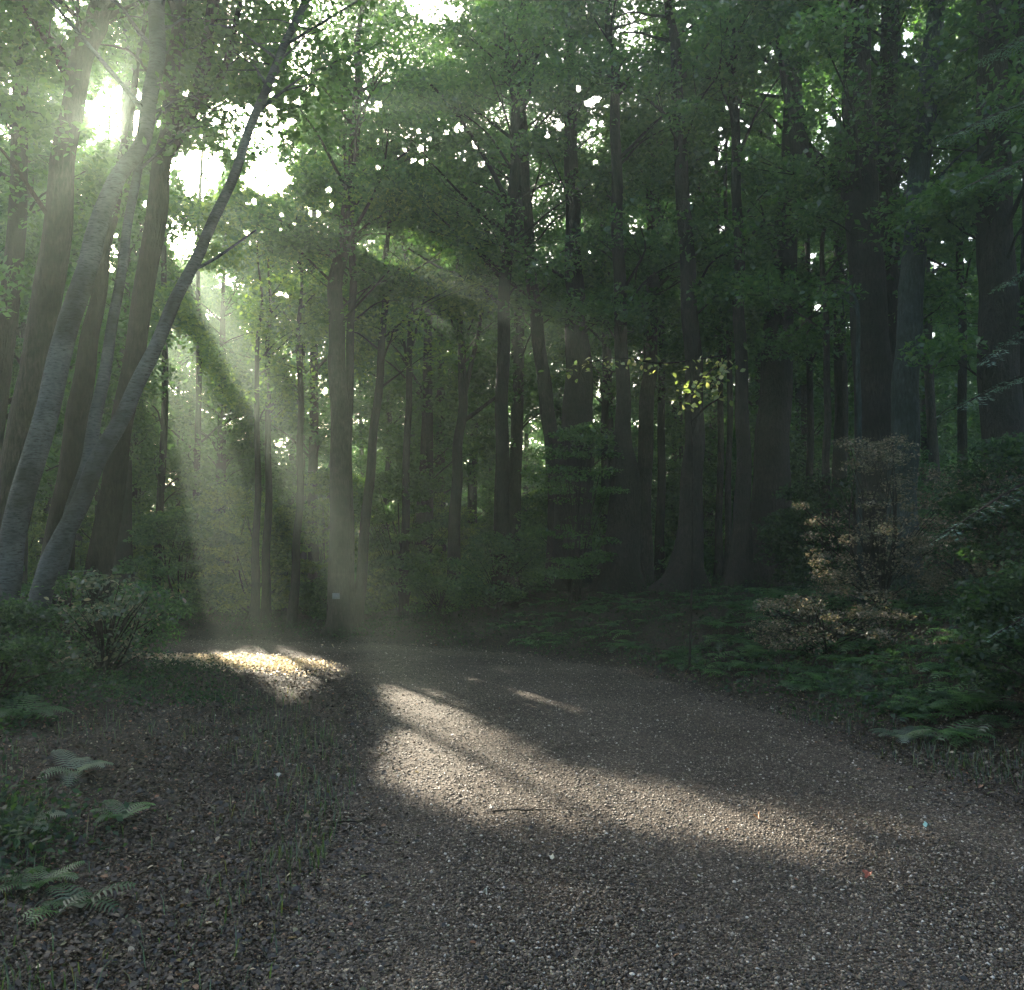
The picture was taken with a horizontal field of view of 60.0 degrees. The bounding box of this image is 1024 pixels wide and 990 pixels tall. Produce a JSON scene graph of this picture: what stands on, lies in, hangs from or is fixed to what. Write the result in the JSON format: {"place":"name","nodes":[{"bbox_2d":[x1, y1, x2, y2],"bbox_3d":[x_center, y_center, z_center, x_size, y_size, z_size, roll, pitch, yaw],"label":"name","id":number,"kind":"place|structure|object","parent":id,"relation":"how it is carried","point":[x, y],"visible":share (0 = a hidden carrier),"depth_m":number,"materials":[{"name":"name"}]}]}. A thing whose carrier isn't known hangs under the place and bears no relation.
{"place":"outdoors","nodes":[
{"label":"outdoors","id":0,"kind":"place"},
{"bbox_2d":[0,0,975,541],"label":"sky","id":1,"kind":"structure","parent":0,"point":[258,168],"materials":[{"name":"white"}]},
{"bbox_2d":[0,582,1023,989],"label":"ground","id":2,"kind":"structure","parent":0,"point":[404,636],"depth_m":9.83,"materials":[{"name":"brown plant"}]},
{"bbox_2d":[0,592,68,683],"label":"verge bush","id":3,"kind":"object","parent":2,"relation":"on","point":[12,612],"visible":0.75,"depth_m":9.85,"materials":[{"name":"green plant"}]},
{"bbox_2d":[0,628,100,708],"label":"verge bush","id":4,"kind":"object","parent":2,"relation":"on","point":[8,657],"visible":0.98,"depth_m":8.45,"materials":[{"name":"green plant"}]},
{"bbox_2d":[0,24,135,506],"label":"tree","id":5,"kind":"object","parent":2,"relation":"on","point":[35,243],"visible":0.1,"depth_m":21.90,"materials":[{"name":"green plant"}]},
{"bbox_2d":[9,565,146,665],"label":"verge bush","id":6,"kind":"object","parent":2,"relation":"on","point":[62,620],"visible":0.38,"depth_m":11.87,"materials":[{"name":"green plant"}]},
{"bbox_2d":[0,22,167,600],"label":"tree","id":7,"kind":"object","parent":2,"relation":"on","point":[31,180],"visible":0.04,"depth_m":28.45,"materials":[{"name":"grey plant"}]},
{"bbox_2d":[0,0,193,482],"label":"tree","id":8,"kind":"object","parent":2,"relation":"on","point":[13,273],"visible":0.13,"depth_m":16.33,"materials":[{"name":"green plant"}]},
{"bbox_2d":[34,567,185,679],"bbox_3d":[-4.894,1.597,10.872,1.741,1.435,1.694,-5,-7,44],"label":"roadside bush","id":9,"kind":"object","parent":2,"relation":"on","point":[99,613],"visible":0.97,"depth_m":10.81,"materials":[{"name":"green plant"}]},
{"bbox_2d":[24,27,199,538],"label":"tree","id":10,"kind":"object","parent":2,"relation":"on","point":[89,519],"visible":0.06,"depth_m":30.18,"materials":[{"name":"green plant"}]},
{"bbox_2d":[8,1,235,593],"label":"tree","id":11,"kind":"object","parent":2,"relation":"on","point":[74,355],"visible":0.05,"depth_m":28.78,"materials":[{"name":"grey plant"}]},
{"bbox_2d":[0,0,251,658],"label":"maple tree","id":12,"kind":"object","parent":2,"relation":"on","point":[78,405],"visible":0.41,"depth_m":13.21,"materials":[{"name":"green plant"}]},
{"bbox_2d":[0,650,261,898],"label":"verge plants","id":13,"kind":"object","parent":2,"relation":"on","point":[16,828],"visible":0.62,"depth_m":7.72,"materials":[{"name":"green plant"}]},
{"bbox_2d":[0,0,262,620],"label":"tree","id":14,"kind":"object","parent":2,"relation":"on","point":[124,549],"visible":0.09,"depth_m":25.46,"materials":[{"name":"green plant"}]},
{"bbox_2d":[0,0,263,640],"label":"birch tree","id":15,"kind":"object","parent":2,"relation":"on","point":[26,481],"visible":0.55,"depth_m":12.19,"materials":[{"name":"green plant"}]},
{"bbox_2d":[37,39,230,573],"bbox_3d":[-15.200,-7.955,35.766,6.985,24.997,6.717,0,-5,0],"label":"tree","id":16,"kind":"object","parent":2,"relation":"on","point":[215,306],"visible":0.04,"depth_m":35.72,"materials":[{"name":"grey plant"}]},
{"bbox_2d":[77,578,195,657],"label":"dark bush","id":17,"kind":"object","parent":2,"relation":"on","point":[151,633],"visible":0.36,"depth_m":14.25,"materials":[{"name":"green plant"}]},
{"bbox_2d":[0,0,326,536],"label":"maple tree","id":18,"kind":"object","parent":2,"relation":"on","point":[60,207],"visible":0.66,"depth_m":12.85,"materials":[{"name":"green plant"}]},
{"bbox_2d":[75,0,266,615],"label":"tree","id":19,"kind":"object","parent":2,"relation":"on","point":[160,462],"visible":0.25,"depth_m":27.29,"materials":[{"name":"green plant"}]},
{"bbox_2d":[112,507,243,619],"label":"understorey bush","id":20,"kind":"object","parent":2,"relation":"on","point":[185,562],"visible":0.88,"depth_m":24.06,"materials":[{"name":"green plant"}]},
{"bbox_2d":[111,165,248,507],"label":"tree","id":21,"kind":"object","parent":2,"relation":"on","point":[178,346],"visible":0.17,"depth_m":41.89,"materials":[{"name":"green plant"}]},
{"bbox_2d":[35,0,326,664],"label":"slim birch tree","id":22,"kind":"object","parent":2,"relation":"on","point":[92,434],"visible":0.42,"depth_m":12.54,"materials":[{"name":"green plant"}]},
{"bbox_2d":[19,0,355,660],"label":"brown maple tree","id":23,"kind":"object","parent":2,"relation":"on","point":[104,536],"visible":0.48,"depth_m":13.03,"materials":[{"name":"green plant"}]},
{"bbox_2d":[108,51,290,613],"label":"tree","id":24,"kind":"object","parent":2,"relation":"on","point":[197,443],"visible":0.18,"depth_m":31.49,"materials":[{"name":"green plant"}]},
{"bbox_2d":[163,482,276,614],"bbox_3d":[-9.870,1.861,30.020,4.590,4.592,4.242,-3,-5,28],"label":"understorey bush","id":25,"kind":"object","parent":2,"relation":"on","point":[228,496],"visible":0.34,"depth_m":29.29,"materials":[{"name":"green plant"}]},
{"bbox_2d":[145,152,295,552],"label":"tree","id":26,"kind":"object","parent":2,"relation":"on","point":[277,433],"visible":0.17,"depth_m":36.74,"materials":[{"name":"green plant"}]},
{"bbox_2d":[153,107,292,560],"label":"tree","id":27,"kind":"object","parent":2,"relation":"on","point":[182,398],"visible":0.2,"depth_m":36.24,"materials":[{"name":"green plant"}]},
{"bbox_2d":[151,167,336,622],"bbox_3d":[-7.343,-2.742,24.976,5.797,12.755,4.590,1,-5,-14],"label":"slender stem","id":28,"kind":"object","parent":2,"relation":"on","point":[266,607],"visible":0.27,"depth_m":24.55,"materials":[{"name":"green plant"}]},
{"bbox_2d":[133,644,356,681],"bbox_3d":[-4.524,2.626,14.603,4.374,0.426,6.232,0,-5,0],"label":"yellow leaf drift","id":29,"kind":"object","parent":2,"relation":"on","point":[252,660],"visible":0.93,"depth_m":13.98,"materials":[{"name":"yellow plant"}]},
{"bbox_2d":[198,502,311,619],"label":"understorey bush","id":30,"kind":"object","parent":2,"relation":"on","point":[278,559],"visible":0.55,"depth_m":26.33,"materials":[{"name":"green plant"}]},
{"bbox_2d":[181,224,328,502],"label":"tree","id":31,"kind":"object","parent":2,"relation":"on","point":[287,350],"visible":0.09,"depth_m":43.45,"materials":[{"name":"green plant"}]},
{"bbox_2d":[199,507,313,614],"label":"understorey bush","id":32,"kind":"object","parent":2,"relation":"on","point":[283,595],"visible":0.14,"depth_m":28.30,"materials":[{"name":"green plant"}]},
{"bbox_2d":[153,171,369,623],"bbox_3d":[-6.942,-2.695,24.775,5.800,12.580,5.843,0,-5,0],"label":"slender stem","id":33,"kind":"object","parent":2,"relation":"on","point":[254,609],"visible":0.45,"depth_m":24.06,"materials":[{"name":"green plant"}]},
{"bbox_2d":[11,0,521,672],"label":"leaning birch tree","id":34,"kind":"object","parent":2,"relation":"on","point":[65,532],"visible":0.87,"depth_m":11.98,"materials":[{"name":"green plant"}]},
{"bbox_2d":[195,154,391,628],"bbox_3d":[-5.687,-2.725,23.493,4.905,12.999,5.074,3,-6,-32],"label":"dead stem","id":35,"kind":"object","parent":2,"relation":"on","point":[293,605],"visible":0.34,"depth_m":23.13,"materials":[{"name":"green plant"}]},
{"bbox_2d":[192,29,421,615],"bbox_3d":[-6.491,-5.552,30.340,7.458,19.314,8.228,0,-5,0],"label":"tree","id":36,"kind":"object","parent":2,"relation":"on","point":[315,440],"visible":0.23,"depth_m":29.56,"materials":[{"name":"green plant"}]},
{"bbox_2d":[205,50,419,609],"bbox_3d":[-8.312,-6.481,34.389,8.039,21.854,8.207,-3,-6,34],"label":"tree","id":37,"kind":"object","parent":2,"relation":"on","point":[303,554],"visible":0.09,"depth_m":33.59,"materials":[{"name":"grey plant"}]},
{"bbox_2d":[273,141,376,530],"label":"tree","id":38,"kind":"object","parent":2,"relation":"on","point":[355,410],"visible":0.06,"depth_m":41.92,"materials":[{"name":"green plant"}]},
{"bbox_2d":[272,468,378,604],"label":"understorey bush","id":39,"kind":"object","parent":2,"relation":"on","point":[321,518],"visible":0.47,"depth_m":28.69,"materials":[{"name":"green plant"}]},
{"bbox_2d":[285,562,381,619],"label":"understorey bush","id":40,"kind":"object","parent":2,"relation":"on","point":[319,607],"visible":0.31,"depth_m":25.68,"materials":[{"name":"green plant"}]},
{"bbox_2d":[208,0,469,637],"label":"ash tree","id":41,"kind":"object","parent":2,"relation":"on","point":[338,611],"visible":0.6,"depth_m":21.07,"materials":[{"name":"green plant"}]},
{"bbox_2d":[262,58,437,634],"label":"twin ash tree","id":42,"kind":"object","parent":2,"relation":"on","point":[351,287],"visible":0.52,"depth_m":21.77,"materials":[{"name":"green plant"}]},
{"bbox_2d":[285,0,490,619],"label":"slim maple tree","id":43,"kind":"object","parent":2,"relation":"on","point":[404,597],"visible":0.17,"depth_m":26.38,"materials":[{"name":"green plant"}]},
{"bbox_2d":[293,138,504,630],"bbox_3d":[-3.036,-2.883,22.556,4.951,12.720,4.767,-4,-7,43],"label":"slanting sapling","id":44,"kind":"object","parent":2,"relation":"on","point":[463,284],"visible":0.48,"depth_m":22.27,"materials":[{"name":"green plant"}]},
{"bbox_2d":[353,468,474,609],"bbox_3d":[-3.239,1.498,27.108,4.014,4.539,4.128,-3,-6,30],"label":"understorey bush","id":45,"kind":"object","parent":2,"relation":"on","point":[420,487],"visible":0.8,"depth_m":26.42,"materials":[{"name":"green plant"}]},
{"bbox_2d":[334,24,502,612],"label":"tree","id":46,"kind":"object","parent":2,"relation":"on","point":[429,438],"visible":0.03,"depth_m":30.21,"materials":[{"name":"brown plant"}]},
{"bbox_2d":[318,162,525,609],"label":"tree","id":47,"kind":"object","parent":2,"relation":"on","point":[484,417],"visible":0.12,"depth_m":34.29,"materials":[{"name":"green plant"}]},
{"bbox_2d":[321,65,549,613],"bbox_3d":[-2.954,-5.338,30.566,8.416,18.913,7.466,3,-6,-34],"label":"tree","id":48,"kind":"object","parent":2,"relation":"on","point":[419,463],"visible":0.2,"depth_m":29.92,"materials":[{"name":"green plant"}]},
{"bbox_2d":[394,555,479,616],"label":"shade bush","id":49,"kind":"object","parent":2,"relation":"on","point":[420,584],"visible":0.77,"depth_m":23.31,"materials":[{"name":"green plant"}]},
{"bbox_2d":[357,127,524,612],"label":"forked maple tree","id":50,"kind":"object","parent":2,"relation":"on","point":[454,524],"visible":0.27,"depth_m":25.05,"materials":[{"name":"green plant"}]},
{"bbox_2d":[411,491,481,606],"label":"understorey bush","id":51,"kind":"object","parent":2,"relation":"on","point":[440,497],"visible":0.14,"depth_m":32.62,"materials":[{"name":"green plant"}]},
{"bbox_2d":[419,183,558,523],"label":"tree","id":52,"kind":"object","parent":2,"relation":"on","point":[473,501],"visible":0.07,"depth_m":40.71,"materials":[{"name":"green plant"}]},
{"bbox_2d":[442,531,553,611],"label":"shade bush","id":53,"kind":"object","parent":2,"relation":"on","point":[471,588],"visible":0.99,"depth_m":21.20,"materials":[{"name":"green plant"}]},
{"bbox_2d":[441,21,562,587],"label":"tree","id":54,"kind":"object","parent":2,"relation":"on","point":[487,460],"visible":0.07,"depth_m":34.19,"materials":[{"name":"green plant"}]},
{"bbox_2d":[361,0,646,605],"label":"maple tree","id":55,"kind":"object","parent":2,"relation":"on","point":[448,101],"visible":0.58,"depth_m":22.54,"materials":[{"name":"green plant"}]},
{"bbox_2d":[464,493,547,585],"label":"understorey bush","id":56,"kind":"object","parent":2,"relation":"on","point":[490,521],"visible":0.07,"depth_m":30.29,"materials":[{"name":"green plant"}]},
{"bbox_2d":[414,1,606,588],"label":"tree","id":57,"kind":"object","parent":2,"relation":"on","point":[519,404],"visible":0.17,"depth_m":28.79,"materials":[{"name":"green plant"}]},
{"bbox_2d":[0,583,1023,926],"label":"fern cover","id":58,"kind":"object","parent":2,"relation":"on","point":[752,647],"visible":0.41,"depth_m":11.71,"materials":[{"name":"green plant"}]},
{"bbox_2d":[0,613,1023,989],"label":"grass","id":59,"kind":"structure","parent":2,"relation":"on","point":[298,849],"depth_m":6.57,"materials":[{"name":"green plant"}]},
{"bbox_2d":[410,0,629,591],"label":"bowed maple tree","id":60,"kind":"object","parent":2,"relation":"on","point":[545,389],"visible":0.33,"depth_m":23.32,"materials":[{"name":"green plant"}]},
{"bbox_2d":[19,570,1023,728],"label":"ground cover","id":61,"kind":"object","parent":2,"relation":"on","point":[880,696],"visible":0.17,"depth_m":13.98,"materials":[{"name":"green plant"}]},
{"bbox_2d":[514,489,609,584],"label":"understorey bush","id":62,"kind":"object","parent":2,"relation":"on","point":[598,501],"visible":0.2,"depth_m":24.70,"materials":[{"name":"green plant"}]},
{"bbox_2d":[515,421,629,603],"bbox_3d":[1.330,0.387,20.194,2.540,4.183,2.488,0,-5,0],"label":"shade bush","id":63,"kind":"object","parent":2,"relation":"on","point":[577,561],"visible":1,"depth_m":20.00,"materials":[{"name":"green plant"}]},
{"bbox_2d":[424,0,728,592],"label":"broad maple tree","id":64,"kind":"object","parent":2,"relation":"on","point":[577,405],"visible":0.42,"depth_m":22.07,"materials":[{"name":"green plant"}]},
{"bbox_2d":[493,110,683,489],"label":"tree","id":65,"kind":"object","parent":2,"relation":"on","point":[612,413],"visible":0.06,"depth_m":31.43,"materials":[{"name":"green plant"}]},
{"bbox_2d":[511,113,683,549],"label":"thin tree","id":66,"kind":"object","parent":2,"relation":"on","point":[605,373],"visible":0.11,"depth_m":27.27,"materials":[{"name":"green plant"}]},
{"bbox_2d":[498,0,772,594],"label":"rough hemlock tree","id":67,"kind":"object","parent":2,"relation":"on","point":[624,527],"visible":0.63,"depth_m":20.63,"materials":[{"name":"green plant"}]},
{"bbox_2d":[538,354,746,674],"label":"beech sapling","id":68,"kind":"object","parent":2,"relation":"on","point":[707,374],"visible":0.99,"depth_m":12.43,"materials":[{"name":"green plant"}]},
{"bbox_2d":[530,24,770,586],"bbox_3d":[3.728,-5.304,24.559,6.569,15.945,6.190,3,-5,-29],"label":"grey maple tree","id":69,"kind":"object","parent":2,"relation":"on","point":[646,428],"visible":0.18,"depth_m":24.01,"materials":[{"name":"green plant"}]},
{"bbox_2d":[583,130,742,581],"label":"thin tree","id":70,"kind":"object","parent":2,"relation":"on","point":[662,395],"visible":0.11,"depth_m":26.11,"materials":[{"name":"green plant"}]},
{"bbox_2d":[546,0,805,596],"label":"flared maple tree","id":71,"kind":"object","parent":2,"relation":"on","point":[678,570],"visible":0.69,"depth_m":19.64,"materials":[{"name":"green plant"}]},
{"bbox_2d":[622,101,817,584],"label":"thin tree","id":72,"kind":"object","parent":2,"relation":"on","point":[707,343],"visible":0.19,"depth_m":25.05,"materials":[{"name":"plant"}]},
{"bbox_2d":[638,33,802,543],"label":"tree","id":73,"kind":"object","parent":2,"relation":"on","point":[680,429],"visible":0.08,"depth_m":33.37,"materials":[{"name":"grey plant"}]},
{"bbox_2d":[632,38,818,585],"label":"thin tree","id":74,"kind":"object","parent":2,"relation":"on","point":[728,506],"visible":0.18,"depth_m":23.18,"materials":[{"name":"green plant"}]},
{"bbox_2d":[628,0,845,593],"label":"narrow maple tree","id":75,"kind":"object","parent":2,"relation":"on","point":[739,569],"visible":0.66,"depth_m":18.39,"materials":[{"name":"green plant"}]},
{"bbox_2d":[656,54,853,497],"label":"tree","id":76,"kind":"object","parent":2,"relation":"on","point":[710,434],"visible":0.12,"depth_m":29.08,"materials":[{"name":"green plant"}]},
{"bbox_2d":[723,45,854,503],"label":"tree","id":77,"kind":"object","parent":2,"relation":"on","point":[818,417],"visible":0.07,"depth_m":32.50,"materials":[{"name":"grey plant"}]},
{"bbox_2d":[635,0,967,592],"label":"shaded oak tree","id":78,"kind":"object","parent":2,"relation":"on","point":[771,466],"visible":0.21,"depth_m":20.48,"materials":[{"name":"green plant"}]},
{"bbox_2d":[749,473,862,587],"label":"bank bush","id":79,"kind":"object","parent":2,"relation":"on","point":[785,534],"visible":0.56,"depth_m":17.45,"materials":[{"name":"green plant"}]},
{"bbox_2d":[708,68,904,578],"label":"thin tree","id":80,"kind":"object","parent":2,"relation":"on","point":[808,374],"visible":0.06,"depth_m":24.36,"materials":[{"name":"green plant"}]},
{"bbox_2d":[712,147,923,588],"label":"pole sapling","id":81,"kind":"object","parent":2,"relation":"on","point":[827,412],"visible":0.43,"depth_m":17.73,"materials":[{"name":"plant"}]},
{"bbox_2d":[661,0,977,591],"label":"double oak tree","id":82,"kind":"object","parent":2,"relation":"on","point":[866,264],"visible":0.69,"depth_m":16.75,"materials":[{"name":"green plant"}]},
{"bbox_2d":[745,593,917,656],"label":"dry shrub","id":83,"kind":"object","parent":2,"relation":"on","point":[841,631],"visible":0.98,"depth_m":12.21,"materials":[{"name":"brown plant"}]},
{"bbox_2d":[798,275,868,605],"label":"lit sapling","id":84,"kind":"object","parent":2,"relation":"on","point":[858,381],"visible":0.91,"depth_m":14.43,"materials":[{"name":"plant"}]},
{"bbox_2d":[727,70,952,557],"bbox_3d":[8.564,-4.745,23.765,5.521,14.432,6.249,5,-7,-44],"label":"thin tree","id":85,"kind":"object","parent":2,"relation":"on","point":[841,398],"visible":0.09,"depth_m":23.20,"materials":[{"name":"green plant"}]},
{"bbox_2d":[711,0,1021,362],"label":"second oak tree","id":86,"kind":"object","parent":2,"relation":"on","point":[890,30],"visible":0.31,"depth_m":17.22,"materials":[{"name":"green plant"}]},
{"bbox_2d":[792,433,960,610],"bbox_3d":[5.616,0.430,13.621,2.766,2.809,2.992,0,-5,0],"label":"dry shrub","id":87,"kind":"object","parent":2,"relation":"on","point":[883,577],"visible":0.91,"depth_m":13.43,"materials":[{"name":"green plant"}]},
{"bbox_2d":[801,0,1023,594],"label":"lichen tree","id":88,"kind":"object","parent":2,"relation":"on","point":[914,290],"visible":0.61,"depth_m":15.69,"materials":[{"name":"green plant"}]},
{"bbox_2d":[813,4,1020,568],"bbox_3d":[12.204,-9.182,26.442,8.161,23.970,8.747,0,-5,0],"label":"tree","id":89,"kind":"object","parent":2,"relation":"on","point":[931,391],"visible":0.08,"depth_m":25.80,"materials":[{"name":"grey plant"}]},
{"bbox_2d":[820,0,1019,569],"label":"tree","id":90,"kind":"object","parent":2,"relation":"on","point":[923,441],"visible":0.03,"depth_m":28.42,"materials":[{"name":"grey plant"}]},
{"bbox_2d":[831,0,1021,584],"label":"thin tree","id":91,"kind":"object","parent":2,"relation":"on","point":[962,414],"visible":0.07,"depth_m":19.16,"materials":[{"name":"green plant"}]},
{"bbox_2d":[853,0,1023,593],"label":"edge oak tree","id":92,"kind":"object","parent":2,"relation":"on","point":[999,311],"visible":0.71,"depth_m":14.65,"materials":[{"name":"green plant"}]},
{"bbox_2d":[869,0,1023,401],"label":"tree","id":93,"kind":"object","parent":2,"relation":"on","point":[964,8],"visible":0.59,"depth_m":15.09,"materials":[{"name":"green plant"}]},
{"bbox_2d":[900,460,1023,598],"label":"dry shrub","id":94,"kind":"object","parent":2,"relation":"on","point":[979,567],"visible":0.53,"depth_m":12.59,"materials":[{"name":"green plant"}]},
{"bbox_2d":[925,37,1023,642],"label":"hemlock tree","id":95,"kind":"object","parent":2,"relation":"on","point":[973,183],"visible":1,"depth_m":7.10,"materials":[{"name":"green plant"}]},
{"bbox_2d":[928,0,1021,436],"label":"tree","id":96,"kind":"object","parent":2,"relation":"on","point":[964,245],"visible":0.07,"depth_m":20.19,"materials":[{"name":"green plant"}]},
{"bbox_2d":[927,431,1023,597],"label":"bank bush","id":97,"kind":"object","parent":2,"relation":"on","point":[1011,449],"visible":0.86,"depth_m":11.65,"materials":[{"name":"green plant"}]},
{"bbox_2d":[941,559,1023,696],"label":"bank bush","id":98,"kind":"object","parent":2,"relation":"on","point":[1002,595],"visible":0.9,"depth_m":8.14,"materials":[{"name":"green plant"}]},
{"bbox_2d":[121,639,1023,989],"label":"road","id":99,"kind":"structure","parent":0,"point":[463,676],"depth_m":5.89,"materials":[{"name":"grey gravel"}]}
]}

